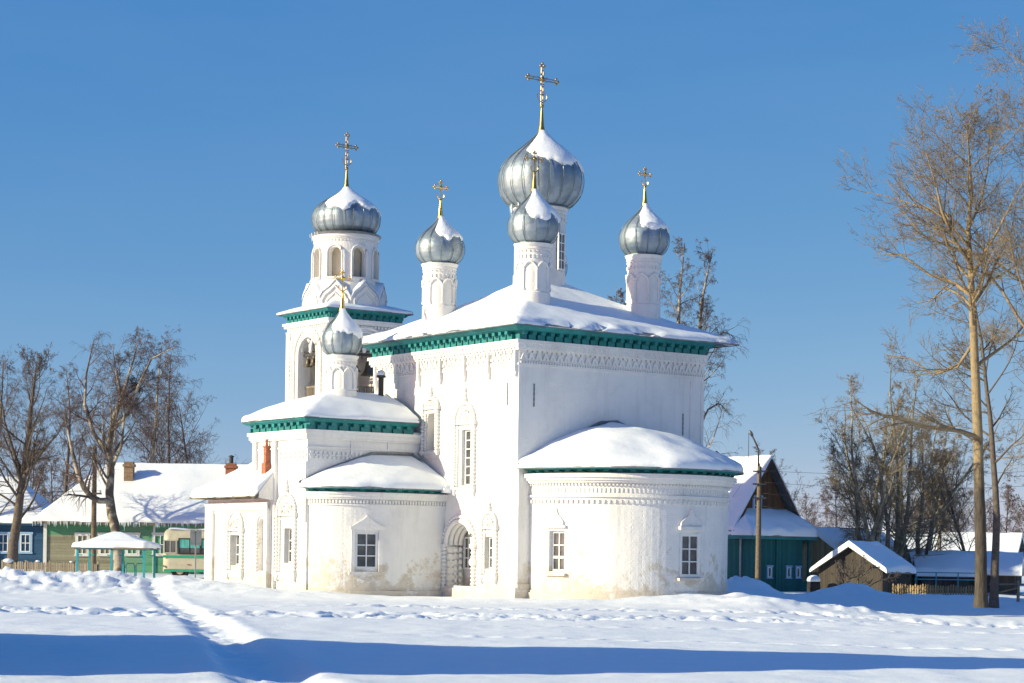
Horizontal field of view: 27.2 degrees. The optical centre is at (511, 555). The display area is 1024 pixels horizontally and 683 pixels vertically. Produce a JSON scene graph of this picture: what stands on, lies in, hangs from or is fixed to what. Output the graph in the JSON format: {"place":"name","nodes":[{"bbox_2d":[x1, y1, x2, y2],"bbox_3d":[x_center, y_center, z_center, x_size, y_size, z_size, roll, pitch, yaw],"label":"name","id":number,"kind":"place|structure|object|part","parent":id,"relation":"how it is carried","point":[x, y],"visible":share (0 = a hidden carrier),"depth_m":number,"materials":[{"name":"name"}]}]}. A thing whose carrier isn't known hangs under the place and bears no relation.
{"place":"outdoors","nodes":[
{"label":"outdoors","id":0,"kind":"place"},
{"bbox_2d":[0,566,1023,682],"bbox_3d":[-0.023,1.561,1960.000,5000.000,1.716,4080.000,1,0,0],"label":"snow ground","id":1,"kind":"structure","parent":0,"point":[107,626],"depth_m":46.20,"materials":[{"name":"white snow"}]},
{"bbox_2d":[0,355,29,513],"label":"birch tree","id":2,"kind":"object","parent":1,"relation":"on","point":[7,393],"visible":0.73,"depth_m":133.84,"materials":[{"name":"brown plant"}]},
{"bbox_2d":[0,477,51,569],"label":"timber house","id":3,"kind":"structure","parent":1,"relation":"on","point":[30,547],"depth_m":134.00,"materials":[{"name":"blue wood"}]},
{"bbox_2d":[0,532,9,553],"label":"window","id":4,"kind":"structure","parent":3,"relation":"in","point":[1,533],"depth_m":133.94,"materials":[{"name":"white wood"}]},
{"bbox_2d":[18,532,32,553],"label":"window","id":5,"kind":"structure","parent":3,"relation":"in","point":[21,533],"depth_m":133.94,"materials":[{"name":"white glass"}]},
{"bbox_2d":[15,433,56,499],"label":"bare tree","id":6,"kind":"object","parent":1,"relation":"on","point":[34,477],"visible":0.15,"depth_m":199.03,"materials":[{"name":"brown plant"}]},
{"bbox_2d":[0,342,76,567],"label":"birch tree","id":7,"kind":"object","parent":1,"relation":"on","point":[24,468],"visible":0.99,"depth_m":120.75,"materials":[{"name":"brown plant"}]},
{"bbox_2d":[1,558,99,572],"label":"picket fence","id":8,"kind":"object","parent":1,"relation":"on","point":[34,566],"visible":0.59,"depth_m":113.04,"materials":[{"name":"brown wood"}]},
{"bbox_2d":[32,449,86,502],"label":"bare tree","id":9,"kind":"object","parent":1,"relation":"on","point":[45,492],"visible":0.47,"depth_m":194.90,"materials":[{"name":"brown plant"}]},
{"bbox_2d":[34,363,102,493],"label":"birch tree","id":10,"kind":"object","parent":1,"relation":"on","point":[69,424],"visible":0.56,"depth_m":141.36,"materials":[{"name":"brown plant"}]},
{"bbox_2d":[91,446,101,571],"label":"utility pole","id":11,"kind":"object","parent":1,"relation":"on","point":[93,519],"visible":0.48,"depth_m":121.88,"materials":[{"name":"wood"}]},
{"bbox_2d":[4,490,99,493],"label":"power cable","id":12,"kind":"object","parent":11,"relation":"attached to","point":[52,492],"visible":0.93,"depth_m":120.65,"materials":[{"name":"metal"}]},
{"bbox_2d":[38,328,185,572],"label":"birch tree","id":13,"kind":"object","parent":1,"relation":"on","point":[127,401],"visible":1,"depth_m":118.65,"materials":[{"name":"brown plant"}]},
{"bbox_2d":[72,532,160,577],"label":"canopy shelter","id":14,"kind":"object","parent":1,"relation":"on","point":[112,541],"visible":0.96,"depth_m":103.47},
{"bbox_2d":[31,455,247,573],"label":"timber house","id":15,"kind":"structure","parent":1,"relation":"on","point":[153,503],"depth_m":125.00,"materials":[{"name":"green wood"}]},
{"bbox_2d":[74,532,90,555],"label":"window","id":16,"kind":"structure","parent":15,"relation":"in","point":[77,534],"depth_m":124.94,"materials":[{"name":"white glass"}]},
{"bbox_2d":[97,532,110,555],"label":"window","id":17,"kind":"structure","parent":15,"relation":"in","point":[98,533],"depth_m":124.91,"materials":[{"name":"white wood"}]},
{"bbox_2d":[124,532,140,555],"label":"window","id":18,"kind":"structure","parent":15,"relation":"in","point":[131,533],"depth_m":124.91,"materials":[{"name":"white wood"}]},
{"bbox_2d":[151,532,163,555],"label":"window","id":19,"kind":"structure","parent":15,"relation":"in","point":[160,534],"depth_m":124.91,"materials":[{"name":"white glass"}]},
{"bbox_2d":[93,324,218,463],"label":"birch tree","id":20,"kind":"object","parent":1,"relation":"on","point":[153,453],"visible":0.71,"depth_m":136.83,"materials":[{"name":"brown plant"}]},
{"bbox_2d":[128,358,213,463],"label":"birch tree","id":21,"kind":"object","parent":1,"relation":"on","point":[168,435],"visible":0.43,"depth_m":141.43,"materials":[{"name":"brown plant"}]},
{"bbox_2d":[163,528,204,575],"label":"bus","id":22,"kind":"object","parent":1,"relation":"on","point":[178,554],"visible":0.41,"depth_m":113.04,"materials":[{"name":"beige paint"}]},
{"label":"window","id":23,"kind":"part","parent":22,"relation":"part of","materials":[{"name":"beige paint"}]},
{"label":"window","id":24,"kind":"part","parent":22,"relation":"part of","materials":[{"name":"glass"}]},
{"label":"window","id":25,"kind":"part","parent":22,"relation":"part of","materials":[{"name":"glass"}]},
{"bbox_2d":[129,391,251,463],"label":"bare tree","id":26,"kind":"object","parent":1,"relation":"on","point":[181,421],"visible":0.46,"depth_m":143.35,"materials":[{"name":"brown plant"}]},
{"bbox_2d":[190,530,201,577],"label":"road sign","id":27,"kind":"object","parent":1,"relation":"on","point":[195,537],"visible":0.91,"depth_m":100.95,"materials":[{"name":"metal"}]},
{"bbox_2d":[188,62,743,599],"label":"church","id":28,"kind":"structure","parent":1,"relation":"on","point":[534,430],"depth_m":87.02,"materials":[{"name":"white paint"}]},
{"bbox_2d":[224,510,244,578],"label":"window","id":29,"kind":"structure","parent":28,"relation":"in","point":[234,521],"depth_m":91.10,"materials":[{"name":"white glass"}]},
{"bbox_2d":[273,478,297,581],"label":"window","id":30,"kind":"structure","parent":28,"relation":"in","point":[286,504],"depth_m":87.93,"materials":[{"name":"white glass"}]},
{"bbox_2d":[303,357,311,366],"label":"bell","id":31,"kind":"object","parent":28,"relation":"hanging from","point":[307,363],"visible":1,"depth_m":103.60,"materials":[{"name":"brown metal"}]},
{"bbox_2d":[309,356,314,365],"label":"bell","id":32,"kind":"object","parent":28,"relation":"hanging from","point":[312,363],"visible":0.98,"depth_m":103.20,"materials":[{"name":"brown metal"}]},
{"bbox_2d":[360,356,372,376],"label":"bell","id":33,"kind":"object","parent":28,"relation":"hanging from","point":[368,370],"visible":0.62,"depth_m":102.92,"materials":[{"name":"brown metal"}]},
{"bbox_2d":[355,532,377,568],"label":"window","id":34,"kind":"structure","parent":28,"relation":"in","point":[366,543],"depth_m":86.25,"materials":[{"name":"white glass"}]},
{"bbox_2d":[450,385,476,495],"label":"window","id":35,"kind":"structure","parent":28,"relation":"in","point":[464,414],"depth_m":87.12,"materials":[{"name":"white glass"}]},
{"bbox_2d":[463,537,471,568],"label":"window","id":36,"kind":"structure","parent":28,"relation":"in","point":[466,550],"depth_m":88.18,"materials":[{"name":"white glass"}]},
{"bbox_2d":[477,501,498,583],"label":"window","id":37,"kind":"structure","parent":28,"relation":"in","point":[488,520],"depth_m":85.54,"materials":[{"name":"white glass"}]},
{"bbox_2d":[551,531,563,571],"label":"window","id":38,"kind":"structure","parent":28,"relation":"in","point":[557,557],"depth_m":83.29,"materials":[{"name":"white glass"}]},
{"bbox_2d":[557,232,565,270],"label":"window","id":39,"kind":"structure","parent":28,"relation":"in","point":[561,240],"depth_m":90.56,"materials":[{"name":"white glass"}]},
{"bbox_2d":[679,533,699,576],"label":"window","id":40,"kind":"structure","parent":28,"relation":"in","point":[689,562],"depth_m":82.88,"materials":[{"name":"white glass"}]},
{"bbox_2d":[608,287,625,304],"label":"birch tree","id":41,"kind":"object","parent":1,"relation":"on","point":[619,296],"visible":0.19,"depth_m":126.55,"materials":[{"name":"brown plant"}]},
{"bbox_2d":[661,236,719,372],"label":"birch tree","id":42,"kind":"object","parent":1,"relation":"on","point":[680,308],"visible":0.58,"depth_m":117.93,"materials":[{"name":"brown plant"}]},
{"bbox_2d":[681,239,750,456],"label":"birch tree","id":43,"kind":"object","parent":1,"relation":"on","point":[702,302],"visible":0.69,"depth_m":118.75,"materials":[{"name":"brown plant"}]},
{"bbox_2d":[748,430,766,579],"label":"street lamp","id":44,"kind":"object","parent":1,"relation":"on","point":[759,471],"visible":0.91,"depth_m":106.90,"materials":[{"name":"wood"}]},
{"bbox_2d":[764,493,1009,502],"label":"power cable","id":45,"kind":"object","parent":44,"relation":"attached to","point":[868,501],"visible":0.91,"depth_m":106.12,"materials":[{"name":"metal"}]},
{"bbox_2d":[764,506,1012,518],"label":"power cable","id":46,"kind":"object","parent":44,"relation":"attached to","point":[865,516],"visible":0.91,"depth_m":106.17,"materials":[{"name":"metal"}]},
{"bbox_2d":[762,470,1023,474],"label":"power cable","id":47,"kind":"object","parent":44,"relation":"attached to","point":[884,474],"visible":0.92,"depth_m":105.90,"materials":[{"name":"metal"}]},
{"bbox_2d":[767,482,1019,488],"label":"power cable","id":48,"kind":"object","parent":44,"relation":"attached to","point":[892,488],"visible":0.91,"depth_m":105.86,"materials":[{"name":"metal"}]},
{"bbox_2d":[727,432,817,591],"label":"timber house","id":49,"kind":"structure","parent":1,"relation":"on","point":[785,532],"depth_m":113.94,"materials":[{"name":"teal wood"}]},
{"bbox_2d":[752,495,762,508],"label":"window","id":50,"kind":"structure","parent":49,"relation":"in","point":[753,500],"depth_m":114.46,"materials":[{"name":"white wood"}]},
{"bbox_2d":[766,565,773,578],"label":"window","id":51,"kind":"structure","parent":49,"relation":"in","point":[768,566],"depth_m":113.04,"materials":[{"name":"white wood"}]},
{"bbox_2d":[785,565,792,578],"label":"window","id":52,"kind":"structure","parent":49,"relation":"in","point":[787,566],"depth_m":114.07,"materials":[{"name":"white wood"}]},
{"bbox_2d":[795,566,801,578],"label":"window","id":53,"kind":"structure","parent":49,"relation":"in","point":[796,567],"depth_m":114.51,"materials":[{"name":"white wood"}]},
{"bbox_2d":[754,444,825,522],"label":"bare tree","id":54,"kind":"object","parent":1,"relation":"on","point":[773,451],"visible":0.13,"depth_m":128.13,"materials":[{"name":"brown plant"}]},
{"bbox_2d":[797,489,826,526],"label":"bare tree","id":55,"kind":"object","parent":1,"relation":"on","point":[811,512],"visible":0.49,"depth_m":220.69,"materials":[{"name":"brown plant"}]},
{"bbox_2d":[807,575,820,592],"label":"barrel","id":56,"kind":"object","parent":1,"relation":"on","point":[813,582],"visible":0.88,"depth_m":108.22,"materials":[{"name":"wood"}]},
{"bbox_2d":[805,470,870,527],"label":"bare tree","id":57,"kind":"object","parent":1,"relation":"on","point":[829,496],"visible":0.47,"depth_m":209.97,"materials":[{"name":"brown plant"}]},
{"bbox_2d":[802,527,893,580],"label":"shed","id":58,"kind":"structure","parent":1,"relation":"on","point":[826,542],"depth_m":120.99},
{"bbox_2d":[809,540,915,593],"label":"shed","id":59,"kind":"structure","parent":1,"relation":"on","point":[886,559],"depth_m":108.68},
{"bbox_2d":[841,570,858,583],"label":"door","id":60,"kind":"structure","parent":59,"relation":"in","point":[853,580],"depth_m":108.42,"materials":[{"name":"brown wood"}]},
{"bbox_2d":[830,555,900,586],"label":"bush","id":61,"kind":"object","parent":1,"relation":"on","point":[849,578],"visible":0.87,"depth_m":105.57,"materials":[{"name":"brown plant"}]},
{"bbox_2d":[815,372,930,543],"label":"birch tree","id":62,"kind":"object","parent":1,"relation":"on","point":[857,498],"visible":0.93,"depth_m":115.14,"materials":[{"name":"brown plant"}]},
{"bbox_2d":[839,339,973,562],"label":"birch tree","id":63,"kind":"object","parent":1,"relation":"on","point":[898,547],"visible":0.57,"depth_m":117.06,"materials":[{"name":"brown plant"}]},
{"bbox_2d":[803,81,1023,607],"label":"poplar tree","id":64,"kind":"object","parent":1,"relation":"on","point":[980,591],"visible":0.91,"depth_m":85.87,"materials":[{"name":"brown plant"}]},
{"bbox_2d":[903,548,924,587],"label":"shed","id":65,"kind":"structure","parent":1,"relation":"on","point":[912,553],"depth_m":121.55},
{"bbox_2d":[891,535,954,550],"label":"shed","id":66,"kind":"structure","parent":1,"relation":"on","point":[948,545],"depth_m":159.26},
{"bbox_2d":[891,464,954,529],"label":"bare tree","id":67,"kind":"object","parent":1,"relation":"on","point":[918,503],"visible":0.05,"depth_m":190.17,"materials":[{"name":"brown plant"}]},
{"bbox_2d":[892,583,974,594],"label":"picket fence","id":68,"kind":"object","parent":1,"relation":"on","point":[947,589],"visible":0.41,"depth_m":105.51,"materials":[{"name":"brown wood"}]},
{"bbox_2d":[906,475,961,531],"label":"bare tree","id":69,"kind":"object","parent":1,"relation":"on","point":[935,499],"visible":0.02,"depth_m":199.61,"materials":[{"name":"brown plant"}]},
{"bbox_2d":[853,405,1016,591],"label":"birch tree","id":70,"kind":"object","parent":1,"relation":"on","point":[928,545],"visible":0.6,"depth_m":119.21,"materials":[{"name":"brown plant"}]},
{"bbox_2d":[911,424,974,550],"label":"birch tree","id":71,"kind":"object","parent":1,"relation":"on","point":[945,444],"visible":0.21,"depth_m":127.34,"materials":[{"name":"brown plant"}]},
{"bbox_2d":[912,554,974,592],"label":"shed","id":72,"kind":"structure","parent":1,"relation":"on","point":[965,563],"depth_m":116.98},
{"bbox_2d":[914,572,974,593],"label":"trellis frame","id":73,"kind":"object","parent":1,"relation":"on","point":[936,579],"visible":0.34,"depth_m":115.47,"materials":[{"name":"teal wood"}]},
{"bbox_2d":[868,15,1023,468],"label":"poplar tree","id":74,"kind":"object","parent":1,"relation":"on","point":[1012,259],"visible":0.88,"depth_m":85.28,"materials":[{"name":"brown plant"}]},
{"bbox_2d":[908,436,992,550],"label":"bare tree","id":75,"kind":"object","parent":1,"relation":"on","point":[958,513],"visible":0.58,"depth_m":120.72,"materials":[{"name":"brown plant"}]},
{"bbox_2d":[942,485,973,531],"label":"bare tree","id":76,"kind":"object","parent":1,"relation":"on","point":[960,519],"visible":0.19,"depth_m":194.52,"materials":[{"name":"brown plant"}]},
{"bbox_2d":[904,235,1023,607],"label":"poplar tree","id":77,"kind":"object","parent":1,"relation":"on","point":[994,591],"visible":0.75,"depth_m":92.62,"materials":[{"name":"brown plant"}]},
{"bbox_2d":[915,532,1023,582],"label":"shed","id":78,"kind":"structure","parent":1,"relation":"on","point":[1011,542],"depth_m":164.40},
{"bbox_2d":[928,550,1023,593],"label":"shed","id":79,"kind":"structure","parent":1,"relation":"on","point":[1011,567],"depth_m":116.84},
{"bbox_2d":[965,496,1005,532],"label":"bare tree","id":80,"kind":"object","parent":1,"relation":"on","point":[987,529],"visible":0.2,"depth_m":229.67,"materials":[{"name":"brown plant"}]},
{"bbox_2d":[985,478,1023,536],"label":"bare tree","id":81,"kind":"object","parent":1,"relation":"on","point":[1007,495],"visible":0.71,"depth_m":204.68,"materials":[{"name":"brown plant"}]},
{"bbox_2d":[987,581,1023,601],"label":"rail fence","id":82,"kind":"object","parent":1,"relation":"on","point":[1018,584],"visible":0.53,"depth_m":94.46,"materials":[{"name":"grey wood"}]},
{"bbox_2d":[1007,484,1023,538],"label":"bare tree","id":83,"kind":"object","parent":1,"relation":"on","point":[1018,516],"visible":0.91,"depth_m":189.75,"materials":[{"name":"brown plant"}]},
{"bbox_2d":[0,0,1023,534],"label":"sky","id":84,"kind":"structure","parent":0,"point":[169,163],"materials":[{"name":"blue"}]}
]}

